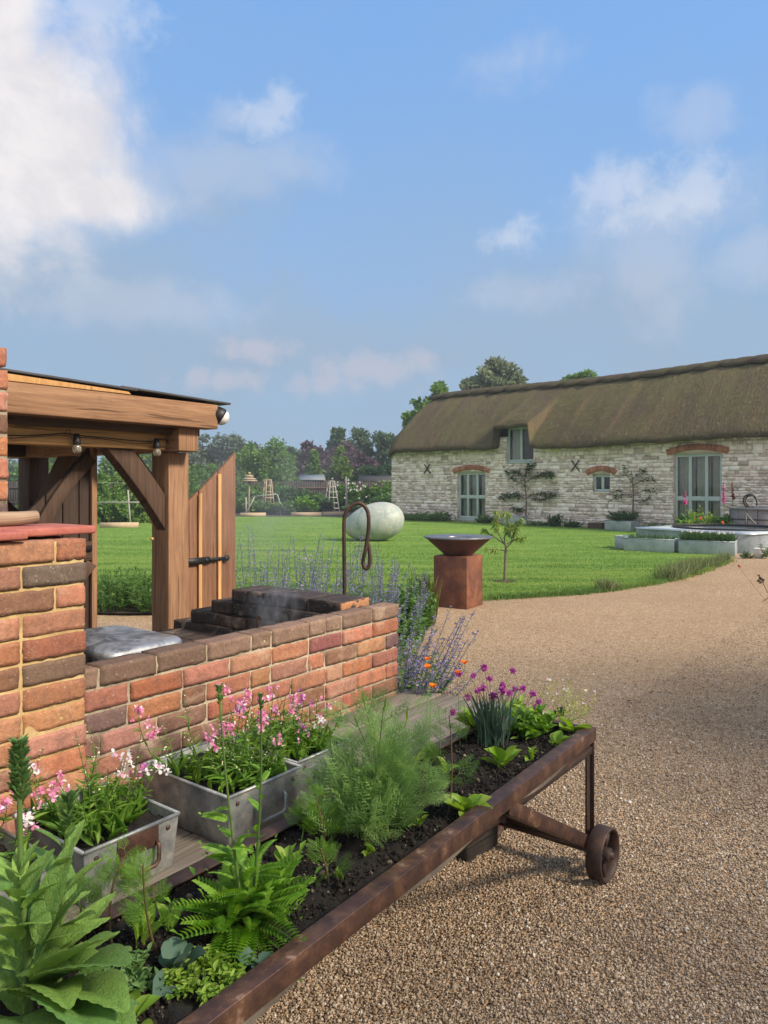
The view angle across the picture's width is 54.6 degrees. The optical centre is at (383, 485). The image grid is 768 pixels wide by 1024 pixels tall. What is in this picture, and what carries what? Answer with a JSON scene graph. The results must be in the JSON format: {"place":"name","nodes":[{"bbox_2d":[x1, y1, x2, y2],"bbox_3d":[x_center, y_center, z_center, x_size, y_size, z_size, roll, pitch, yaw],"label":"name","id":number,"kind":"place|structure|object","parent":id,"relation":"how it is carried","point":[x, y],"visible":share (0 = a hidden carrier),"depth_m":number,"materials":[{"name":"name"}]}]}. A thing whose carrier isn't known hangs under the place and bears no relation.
{"place":"outdoors","nodes":[
{"label":"outdoors","id":0,"kind":"place"},
{"bbox_2d":[0,0,767,472],"label":"sky","id":1,"kind":"structure","parent":0,"point":[307,218],"materials":[{"name":"blue"}]},
{"bbox_2d":[97,516,728,606],"bbox_3d":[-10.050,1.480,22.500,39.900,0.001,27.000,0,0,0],"label":"lawn","id":2,"kind":"structure","parent":0,"point":[290,520],"depth_m":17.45,"materials":[{"name":"green plant"}]},
{"bbox_2d":[97,469,127,513],"bbox_3d":[-11.804,0.478,30.952,2.175,2.384,2.435,0,0,0],"label":"orchard tree","id":3,"kind":"object","parent":2,"relation":"on","point":[105,492],"visible":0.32,"depth_m":30.80,"materials":[{"name":"green plant"}]},
{"bbox_2d":[97,499,139,523],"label":"shrub","id":4,"kind":"object","parent":2,"relation":"on","point":[114,512],"visible":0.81,"depth_m":28.72,"materials":[{"name":"green plant"}]},
{"bbox_2d":[108,472,137,509],"bbox_3d":[-11.334,0.409,33.108,2.122,2.546,2.311,0,0,0],"label":"orchard tree","id":5,"kind":"object","parent":2,"relation":"on","point":[118,482],"visible":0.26,"depth_m":32.52,"materials":[{"name":"green plant"}]},
{"bbox_2d":[235,511,352,515],"bbox_3d":[-15.100,1.470,40.600,29.800,0.001,10.800,0,0,0],"label":"vegetable bed","id":6,"kind":"object","parent":2,"relation":"on","point":[238,514],"depth_m":36.29,"materials":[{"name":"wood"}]},
{"bbox_2d":[271,499,297,514],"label":"garden shrub","id":7,"kind":"object","parent":6,"relation":"on","point":[288,507],"visible":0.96,"depth_m":36.64,"materials":[{"name":"green plant"}]},
{"bbox_2d":[273,483,313,502],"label":"garden shrub","id":8,"kind":"object","parent":6,"relation":"on","point":[290,494],"visible":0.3,"depth_m":42.54,"materials":[{"name":"green plant"}]},
{"bbox_2d":[292,494,320,511],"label":"garden shrub","id":9,"kind":"object","parent":6,"relation":"on","point":[305,504],"visible":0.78,"depth_m":37.04,"materials":[{"name":"green plant"}]},
{"bbox_2d":[335,479,365,510],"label":"garden shrub","id":10,"kind":"object","parent":6,"relation":"on","point":[352,496],"visible":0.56,"depth_m":42.57,"materials":[{"name":"green plant"}]},
{"bbox_2d":[346,502,403,540],"bbox_3d":[-0.265,0.976,19.890,1.612,1.071,1.046,0,0,0],"label":"egg sculpture","id":11,"kind":"object","parent":2,"relation":"on","point":[387,520],"visible":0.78,"depth_m":19.52,"materials":[{"name":"white stone"}]},
{"bbox_2d":[482,558,736,600],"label":"edge grass","id":12,"kind":"structure","parent":2,"relation":"on","point":[562,593],"depth_m":10.30,"materials":[{"name":"green plant"}]},
{"bbox_2d":[604,520,639,530],"bbox_3d":[7.841,1.325,24.535,0.574,0.350,0.974,0,0,-42],"label":"zinc trough","id":13,"kind":"object","parent":2,"relation":"on","point":[620,525],"visible":0.77,"depth_m":24.28,"materials":[{"name":"metal"}]},
{"bbox_2d":[605,508,640,521],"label":"plants","id":14,"kind":"object","parent":13,"relation":"in","point":[624,516],"visible":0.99,"depth_m":24.32,"materials":[{"name":"green plant"}]},
{"bbox_2d":[624,537,678,552],"bbox_3d":[6.029,1.345,16.813,1.117,0.310,0.444,0,0,35],"label":"zinc trough","id":15,"kind":"object","parent":2,"relation":"on","point":[652,545],"visible":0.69,"depth_m":16.61,"materials":[{"name":"metal"}]},
{"bbox_2d":[647,561,690,579],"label":"edge tuft","id":16,"kind":"object","parent":2,"relation":"on","point":[669,573],"visible":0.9,"depth_m":11.73,"materials":[{"name":"green plant"}]},
{"bbox_2d":[678,539,736,555],"bbox_3d":[7.029,1.345,16.170,1.146,0.310,0.444,0,0,31],"label":"zinc trough","id":17,"kind":"object","parent":2,"relation":"on","point":[701,547],"visible":0.81,"depth_m":15.98,"materials":[{"name":"metal"}]},
{"bbox_2d":[676,530,738,541],"bbox_3d":[7.015,1.110,16.168,1.258,0.283,0.626,0,0,39],"label":"herb planting","id":18,"kind":"object","parent":17,"relation":"on","point":[705,536],"visible":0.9,"depth_m":16.06,"materials":[{"name":"green plant"}]},
{"bbox_2d":[97,553,767,1023],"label":"gravel yard","id":19,"kind":"structure","parent":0,"point":[721,603],"depth_m":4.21,"materials":[{"name":"beige gravel"}]},
{"bbox_2d":[0,368,230,631],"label":"oak shelter","id":20,"kind":"object","parent":19,"relation":"on","point":[37,403],"visible":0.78,"depth_m":4.40,"materials":[{"name":"wood"}]},
{"bbox_2d":[27,448,96,628],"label":"oak gate","id":21,"kind":"structure","parent":20,"relation":"attached to","point":[69,496],"depth_m":4.30,"materials":[{"name":"brown wood"}]},
{"bbox_2d":[7,430,168,456],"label":"festoon lights","id":22,"kind":"object","parent":20,"relation":"attached to","point":[76,448],"visible":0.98,"depth_m":3.99,"materials":[{"name":"black rubber"}]},
{"bbox_2d":[188,453,234,616],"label":"oak gate","id":23,"kind":"structure","parent":20,"relation":"attached to","point":[211,538],"depth_m":4.91,"materials":[{"name":"brown wood"}]},
{"bbox_2d":[97,595,150,612],"bbox_3d":[-4.064,1.470,9.400,4.509,0.001,1.386,0,0,8],"label":"border bed","id":24,"kind":"object","parent":19,"relation":"on","point":[129,609],"visible":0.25,"depth_m":8.75,"materials":[{"name":"soil"}]},
{"bbox_2d":[97,566,143,612],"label":"border plant","id":25,"kind":"object","parent":24,"relation":"on","point":[119,600],"visible":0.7,"depth_m":8.76,"materials":[{"name":"green plant"}]},
{"bbox_2d":[111,565,151,607],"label":"border plant","id":26,"kind":"object","parent":24,"relation":"on","point":[150,587],"visible":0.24,"depth_m":9.00,"materials":[{"name":"green plant"}]},
{"bbox_2d":[126,572,151,612],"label":"border plant","id":27,"kind":"object","parent":24,"relation":"on","point":[142,605],"visible":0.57,"depth_m":8.64,"materials":[{"name":"green plant"}]},
{"bbox_2d":[0,523,398,834],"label":"brick hearth","id":28,"kind":"object","parent":19,"relation":"on","point":[57,692],"visible":0.61,"depth_m":2.61,"materials":[{"name":"red brick"}]},
{"bbox_2d":[0,347,8,511],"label":"brick chimney","id":29,"kind":"object","parent":28,"relation":"on","point":[4,474],"visible":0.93,"depth_m":2.51,"materials":[{"name":"orange brick"}]},
{"bbox_2d":[0,511,39,526],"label":"log","id":30,"kind":"object","parent":28,"relation":"on","point":[18,518],"visible":1,"depth_m":2.48,"materials":[{"name":"brown wood"}]},
{"bbox_2d":[84,625,181,662],"bbox_3d":[-1.067,0.746,2.922,0.488,0.308,0.365,0,0,37],"label":"oven lid","id":31,"kind":"object","parent":28,"relation":"on","point":[105,642],"visible":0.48,"depth_m":2.84,"materials":[{"name":"metal"}]},
{"bbox_2d":[342,501,371,594],"bbox_3d":[-0.154,0.449,4.256,0.170,0.716,0.037,0,0,0],"label":"fire crane","id":32,"kind":"object","parent":28,"relation":"on","point":[367,546],"visible":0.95,"depth_m":4.24,"materials":[{"name":"metal"}]},
{"bbox_2d":[58,688,506,924],"bbox_3d":[-0.530,1.282,2.486,0.600,0.455,3.120,0,0,37],"label":"timber bench","id":33,"kind":"object","parent":19,"relation":"on","point":[188,850],"visible":0.16,"depth_m":3.22,"materials":[{"name":"grey wood"}]},
{"bbox_2d":[0,828,46,926],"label":"metal tin","id":34,"kind":"object","parent":33,"relation":"on","point":[5,845],"visible":0.07,"depth_m":1.93,"materials":[{"name":"metal"}]},
{"bbox_2d":[0,786,58,862],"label":"tin flowers","id":35,"kind":"object","parent":34,"relation":"on","point":[26,819],"visible":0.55,"depth_m":1.82,"materials":[{"name":"pink plant"}]},
{"bbox_2d":[12,781,179,907],"bbox_3d":[-0.788,0.979,2.051,0.375,0.150,0.295,0,0,37],"label":"metal tin","id":36,"kind":"object","parent":33,"relation":"on","point":[154,826],"visible":0.43,"depth_m":1.98,"materials":[{"name":"metal"}]},
{"bbox_2d":[9,726,171,845],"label":"tin flowers","id":37,"kind":"object","parent":36,"relation":"on","point":[108,815],"visible":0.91,"depth_m":2.03,"materials":[{"name":"green plant"}]},
{"bbox_2d":[140,738,301,846],"bbox_3d":[-0.517,0.974,2.382,0.445,0.160,0.310,0,0,37],"label":"metal tin","id":38,"kind":"object","parent":33,"relation":"on","point":[188,799],"visible":0.45,"depth_m":2.27,"materials":[{"name":"metal"}]},
{"bbox_2d":[130,682,290,792],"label":"tin flowers","id":39,"kind":"object","parent":38,"relation":"in","point":[196,771],"visible":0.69,"depth_m":2.34,"materials":[{"name":"green plant"}]},
{"bbox_2d":[204,720,293,788],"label":"tin flowers","id":40,"kind":"object","parent":38,"relation":"in","point":[275,768],"visible":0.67,"depth_m":2.31,"materials":[{"name":"green plant"}]},
{"bbox_2d":[227,721,350,804],"bbox_3d":[-0.340,0.979,2.650,0.385,0.150,0.280,0,0,37],"label":"metal tin","id":41,"kind":"object","parent":33,"relation":"on","point":[305,764],"visible":0.14,"depth_m":2.51,"materials":[{"name":"metal"}]},
{"bbox_2d":[226,684,347,760],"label":"tin flowers","id":42,"kind":"object","parent":41,"relation":"in","point":[301,740],"visible":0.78,"depth_m":2.61,"materials":[{"name":"green plant"}]},
{"bbox_2d":[0,720,619,1023],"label":"planter trolley","id":43,"kind":"object","parent":19,"relation":"on","point":[335,912],"visible":0.46,"depth_m":1.92,"materials":[{"name":"metal"}]},
{"bbox_2d":[0,733,138,1023],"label":"foxglove","id":44,"kind":"object","parent":43,"relation":"on","point":[39,959],"visible":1,"depth_m":1.32,"materials":[{"name":"green plant"}]},
{"bbox_2d":[65,872,105,921],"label":"cosmos plant","id":45,"kind":"object","parent":43,"relation":"on","point":[86,899],"visible":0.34,"depth_m":1.59,"materials":[{"name":"green plant"}]},
{"bbox_2d":[79,834,145,943],"bbox_3d":[-0.578,0.875,1.607,0.126,0.202,0.117,0,0,38],"label":"cosmos plant","id":46,"kind":"object","parent":43,"relation":"on","point":[119,865],"visible":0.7,"depth_m":1.61,"materials":[{"name":"green plant"}]},
{"bbox_2d":[104,941,163,992],"bbox_3d":[-0.507,0.956,1.466,0.164,0.041,0.149,0,0,0],"label":"ground cover","id":47,"kind":"object","parent":43,"relation":"on","point":[133,970],"visible":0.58,"depth_m":1.46,"materials":[{"name":"green plant"}]},
{"bbox_2d":[127,903,161,948],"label":"seedling","id":48,"kind":"object","parent":43,"relation":"on","point":[142,932],"visible":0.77,"depth_m":1.57,"materials":[{"name":"green plant"}]},
{"bbox_2d":[129,989,160,1023],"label":"seedling","id":49,"kind":"object","parent":43,"relation":"on","point":[147,1001],"visible":0.47,"depth_m":1.38,"materials":[{"name":"green plant"}]},
{"bbox_2d":[117,847,182,953],"bbox_3d":[-0.487,0.864,1.530,0.123,0.224,0.121,0,0,21],"label":"cosmos plant","id":50,"kind":"object","parent":43,"relation":"on","point":[144,898],"visible":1,"depth_m":1.53,"materials":[{"name":"green plant"}]},
{"bbox_2d":[152,937,205,996],"bbox_3d":[-0.403,0.945,1.482,0.097,0.070,0.146,0,0,-11],"label":"nasturtium","id":51,"kind":"object","parent":43,"relation":"on","point":[176,952],"visible":0.75,"depth_m":1.48,"materials":[{"name":"green plant"}]},
{"bbox_2d":[162,944,246,1006],"bbox_3d":[-0.351,0.953,1.451,0.172,0.048,0.158,0,0,24],"label":"ground cover","id":52,"kind":"object","parent":43,"relation":"on","point":[190,981],"visible":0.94,"depth_m":1.45,"materials":[{"name":"green plant"}]},
{"bbox_2d":[164,683,322,981],"bbox_3d":[-0.314,0.750,1.653,0.355,0.583,0.419,0,0,0],"label":"valerian","id":53,"kind":"object","parent":43,"relation":"on","point":[252,898],"visible":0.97,"depth_m":1.63,"materials":[{"name":"green plant"}]},
{"bbox_2d":[235,947,272,972],"bbox_3d":[-0.252,0.962,1.504,0.102,0.042,0.078,0,0,0],"label":"nasturtium","id":54,"kind":"object","parent":43,"relation":"on","point":[262,956],"visible":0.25,"depth_m":1.51,"materials":[{"name":"green plant"}]},
{"bbox_2d":[284,797,321,840],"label":"cosmos plant","id":55,"kind":"object","parent":43,"relation":"on","point":[298,813],"visible":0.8,"depth_m":2.06,"materials":[{"name":"green plant"}]},
{"bbox_2d":[300,783,347,844],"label":"cosmos plant","id":56,"kind":"object","parent":43,"relation":"on","point":[319,810],"visible":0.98,"depth_m":2.01,"materials":[{"name":"green plant"}]},
{"bbox_2d":[305,836,355,886],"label":"cosmos plant","id":57,"kind":"object","parent":43,"relation":"on","point":[330,851],"visible":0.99,"depth_m":1.83,"materials":[{"name":"green plant"}]},
{"bbox_2d":[290,685,452,846],"bbox_3d":[-0.059,0.792,2.157,0.519,0.473,0.499,0,0,0],"label":"plant","id":58,"kind":"object","parent":43,"relation":"on","point":[364,802],"visible":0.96,"depth_m":2.09,"materials":[{"name":"green plant"}]},
{"bbox_2d":[425,701,479,814],"bbox_3d":[0.201,0.804,2.166,0.173,0.344,0.125,0,0,0],"label":"cosmos plant","id":59,"kind":"object","parent":43,"relation":"on","point":[450,725],"visible":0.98,"depth_m":2.19,"materials":[{"name":"green plant"}]},
{"bbox_2d":[438,793,492,815],"bbox_3d":[0.241,0.942,2.202,0.165,0.066,0.126,0,0,0],"label":"lettuce","id":60,"kind":"object","parent":43,"relation":"on","point":[461,805],"visible":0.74,"depth_m":2.20,"materials":[{"name":"green plant"}]},
{"bbox_2d":[449,663,541,747],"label":"chives","id":61,"kind":"object","parent":43,"relation":"on","point":[492,724],"visible":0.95,"depth_m":2.78,"materials":[{"name":"green plant"}]},
{"bbox_2d":[479,745,521,768],"bbox_3d":[0.406,0.932,2.570,0.152,0.086,0.099,0,0,0],"label":"lettuce","id":62,"kind":"object","parent":43,"relation":"on","point":[502,756],"visible":0.95,"depth_m":2.57,"materials":[{"name":"green plant"}]},
{"bbox_2d":[507,704,558,739],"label":"salad clump","id":63,"kind":"object","parent":43,"relation":"on","point":[531,724],"visible":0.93,"depth_m":2.87,"materials":[{"name":"green plant"}]},
{"bbox_2d":[532,676,595,723],"bbox_3d":[0.756,0.902,3.145,0.290,0.231,0.314,0,0,0],"label":"airy flowering plant","id":64,"kind":"object","parent":43,"relation":"on","point":[569,705],"visible":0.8,"depth_m":3.09,"materials":[{"name":"green plant"}]},
{"bbox_2d":[406,574,442,623],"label":"tufted grass","id":65,"kind":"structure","parent":19,"relation":"on","point":[428,585],"depth_m":7.97,"materials":[{"name":"green plant"}]},
{"bbox_2d":[397,604,480,695],"bbox_3d":[0.058,1.072,3.903,0.818,0.885,0.828,0,0,-39],"label":"catmint","id":66,"kind":"object","parent":19,"relation":"on","point":[407,677],"visible":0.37,"depth_m":3.87,"materials":[{"name":"purple plant"}]},
{"bbox_2d":[424,534,492,609],"bbox_3d":[0.928,1.077,9.293,0.860,0.886,0.860,0,0,0],"label":"fire pit","id":67,"kind":"object","parent":19,"relation":"on","point":[458,566],"visible":0.98,"depth_m":9.09,"materials":[{"name":"metal"}]},
{"bbox_2d":[456,825,497,862],"bbox_3d":[0.348,1.454,3.088,0.160,0.110,0.221,0,0,42],"label":"timber sleeper","id":68,"kind":"object","parent":19,"relation":"on","point":[487,841],"visible":0.27,"depth_m":3.02,"materials":[{"name":"wood"}]},
{"bbox_2d":[635,523,767,553],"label":"zinc pool","id":69,"kind":"structure","parent":19,"relation":"on","point":[750,537],"depth_m":17.70,"materials":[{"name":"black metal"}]},
{"bbox_2d":[727,506,767,524],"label":"trough","id":70,"kind":"object","parent":19,"relation":"on","point":[758,515],"visible":0.59,"depth_m":20.31,"materials":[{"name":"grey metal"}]},
{"label":"ground","id":71,"kind":"structure","parent":0,"visible":0},
{"bbox_2d":[97,454,151,477],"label":"distant tree","id":72,"kind":"object","parent":71,"relation":"on","point":[107,466],"visible":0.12,"depth_m":69.50,"materials":[{"name":"green plant"}]},
{"bbox_2d":[8,481,387,505],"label":"hedge","id":73,"kind":"object","parent":71,"relation":"on","point":[316,487],"visible":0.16,"depth_m":46.50,"materials":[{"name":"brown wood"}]},
{"bbox_2d":[188,463,218,484],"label":"broadleaf tree","id":74,"kind":"object","parent":71,"relation":"on","point":[204,474],"visible":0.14,"depth_m":49.29,"materials":[{"name":"green plant"}]},
{"bbox_2d":[185,432,258,470],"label":"distant tree","id":75,"kind":"object","parent":71,"relation":"on","point":[208,457],"visible":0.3,"depth_m":83.45,"materials":[{"name":"green plant"}]},
{"bbox_2d":[234,436,299,485],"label":"broadleaf tree","id":76,"kind":"object","parent":71,"relation":"on","point":[281,466],"visible":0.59,"depth_m":54.68,"materials":[{"name":"green plant"}]},
{"bbox_2d":[293,440,330,481],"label":"copper beech","id":77,"kind":"object","parent":71,"relation":"on","point":[307,446],"visible":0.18,"depth_m":73.26,"materials":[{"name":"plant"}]},
{"bbox_2d":[300,449,324,481],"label":"conifer","id":78,"kind":"object","parent":71,"relation":"on","point":[313,467],"visible":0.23,"depth_m":59.74,"materials":[{"name":"green plant"}]},
{"bbox_2d":[325,426,345,453],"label":"pine tree","id":79,"kind":"object","parent":71,"relation":"on","point":[337,436],"visible":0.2,"depth_m":81.46,"materials":[{"name":"green plant"}]},
{"bbox_2d":[324,445,354,481],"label":"conifer","id":80,"kind":"object","parent":71,"relation":"on","point":[341,468],"visible":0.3,"depth_m":57.59,"materials":[{"name":"green plant"}]},
{"bbox_2d":[325,440,357,481],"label":"copper beech","id":81,"kind":"object","parent":71,"relation":"on","point":[349,453],"visible":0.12,"depth_m":76.07,"materials":[{"name":"purple plant"}]},
{"bbox_2d":[338,426,375,458],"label":"pine tree","id":82,"kind":"object","parent":71,"relation":"on","point":[363,443],"visible":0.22,"depth_m":79.73,"materials":[{"name":"green plant"}]},
{"bbox_2d":[352,450,379,475],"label":"copper beech","id":83,"kind":"object","parent":71,"relation":"on","point":[360,458],"visible":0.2,"depth_m":69.54,"materials":[{"name":"purple plant"}]},
{"bbox_2d":[353,464,385,481],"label":"dark tree","id":84,"kind":"object","parent":71,"relation":"on","point":[370,470],"visible":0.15,"depth_m":57.32,"materials":[{"name":"green plant"}]},
{"bbox_2d":[365,429,395,466],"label":"pine tree","id":85,"kind":"object","parent":71,"relation":"on","point":[381,441],"visible":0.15,"depth_m":77.33,"materials":[{"name":"green plant"}]},
{"bbox_2d":[400,380,448,428],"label":"broadleaf tree","id":86,"kind":"object","parent":71,"relation":"on","point":[439,387],"visible":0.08,"depth_m":49.17,"materials":[{"name":"green plant"}]},
{"bbox_2d":[459,355,528,389],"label":"eucalyptus","id":87,"kind":"object","parent":71,"relation":"on","point":[494,371],"visible":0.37,"depth_m":51.19,"materials":[{"name":"green plant"}]},
{"bbox_2d":[388,354,767,526],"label":"stone house","id":88,"kind":"structure","parent":71,"relation":"on","point":[698,432],"depth_m":26.68,"materials":[{"name":"stone"}]},
{"bbox_2d":[456,472,484,520],"bbox_3d":[3.677,0.400,30.600,0.392,2.060,1.560,0,0,-42],"label":"window","id":89,"kind":"structure","parent":88,"relation":"in","point":[471,496],"depth_m":30.75,"materials":[{"name":"green paint"}]},
{"bbox_2d":[505,427,533,463],"bbox_3d":[5.343,-1.555,28.783,0.398,1.410,1.330,0,0,-42],"label":"window","id":90,"kind":"structure","parent":88,"relation":"in","point":[518,433],"depth_m":29.09,"materials":[{"name":"green paint"}]},
{"bbox_2d":[498,459,559,515],"bbox_3d":[5.438,0.129,28.176,0.509,2.248,2.778,0,0,-42],"label":"trained wall tree","id":91,"kind":"object","parent":88,"relation":"attached to","point":[542,474],"visible":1,"depth_m":28.21,"materials":[{"name":"green plant"}]},
{"bbox_2d":[610,464,658,510],"bbox_3d":[8.333,0.199,24.944,1.830,1.808,0.476,0,0,44],"label":"trained wall tree","id":92,"kind":"object","parent":88,"relation":"attached to","point":[633,500],"visible":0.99,"depth_m":24.96,"materials":[{"name":"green plant"}]},
{"bbox_2d":[675,453,721,523],"bbox_3d":[10.066,0.165,23.716,0.256,2.550,1.540,0,0,-42],"label":"window","id":93,"kind":"structure","parent":88,"relation":"in","point":[684,463],"depth_m":23.79,"materials":[{"name":"green paint"}]},
{"label":"flower bed","id":94,"kind":"structure","parent":0,"visible":0},
{"bbox_2d":[235,524,291,587],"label":"catmint","id":95,"kind":"object","parent":94,"relation":"on","point":[285,569],"visible":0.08,"depth_m":6.39,"materials":[{"name":"purple plant"}]},
{"bbox_2d":[239,538,321,590],"bbox_3d":[-0.686,0.932,5.257,1.102,1.133,1.029,0,0,0],"label":"catmint","id":96,"kind":"object","parent":94,"relation":"on","point":[273,568],"visible":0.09,"depth_m":5.17,"materials":[{"name":"purple plant"}]},
{"bbox_2d":[271,537,338,591],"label":"catmint","id":97,"kind":"object","parent":94,"relation":"on","point":[283,563],"visible":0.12,"depth_m":6.61,"materials":[{"name":"purple plant"}]},
{"bbox_2d":[298,531,370,602],"bbox_3d":[-0.380,0.943,6.406,0.884,1.106,1.066,0,0,29],"label":"catmint","id":98,"kind":"object","parent":94,"relation":"on","point":[363,581],"visible":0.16,"depth_m":6.40,"materials":[{"name":"purple plant"}]},
{"bbox_2d":[291,536,412,670],"bbox_3d":[-0.309,0.922,5.263,1.122,1.154,1.047,0,0,33],"label":"catmint","id":99,"kind":"object","parent":94,"relation":"on","point":[355,571],"visible":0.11,"depth_m":5.30,"materials":[{"name":"purple plant"}]},
{"bbox_2d":[304,536,425,675],"bbox_3d":[-0.175,0.921,5.395,1.109,1.150,0.920,0,0,15],"label":"catmint","id":100,"kind":"object","parent":94,"relation":"on","point":[376,592],"visible":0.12,"depth_m":5.29,"materials":[{"name":"purple plant"}]},
{"bbox_2d":[346,563,436,692],"bbox_3d":[-0.069,1.008,5.147,0.952,0.979,0.888,0,0,-4],"label":"catmint","id":101,"kind":"object","parent":94,"relation":"on","point":[399,637],"visible":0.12,"depth_m":5.26,"materials":[{"name":"purple plant"}]},
{"bbox_2d":[362,543,439,662],"bbox_3d":[0.042,0.987,6.264,0.814,1.017,0.981,0,0,-9],"label":"catmint","id":102,"kind":"object","parent":94,"relation":"on","point":[421,614],"visible":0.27,"depth_m":6.29,"materials":[{"name":"purple plant"}]},
{"bbox_2d":[361,565,448,686],"bbox_3d":[0.079,1.059,5.623,0.795,0.876,0.852,0,0,-27],"label":"catmint","id":103,"kind":"object","parent":94,"relation":"on","point":[413,624],"visible":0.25,"depth_m":5.56,"materials":[{"name":"purple plant"}]},
{"bbox_2d":[383,589,428,644],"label":"lime shrub","id":104,"kind":"object","parent":94,"relation":"on","point":[423,624],"visible":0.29,"depth_m":6.94,"materials":[{"name":"green plant"}]},
{"bbox_2d":[388,571,437,637],"bbox_3d":[0.267,1.173,7.308,0.542,0.659,0.562,0,0,0],"label":"lime shrub","id":105,"kind":"object","parent":94,"relation":"on","point":[429,609],"visible":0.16,"depth_m":7.29,"materials":[{"name":"green plant"}]},
{"label":"soil patch","id":106,"kind":"structure","parent":0,"visible":0},
{"bbox_2d":[480,510,527,580],"bbox_3d":[1.834,0.952,11.500,0.709,1.138,0.421,0,0,0],"label":"young fruit tree","id":107,"kind":"object","parent":106,"relation":"on","point":[511,533],"visible":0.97,"depth_m":11.46,"materials":[{"name":"green plant"}]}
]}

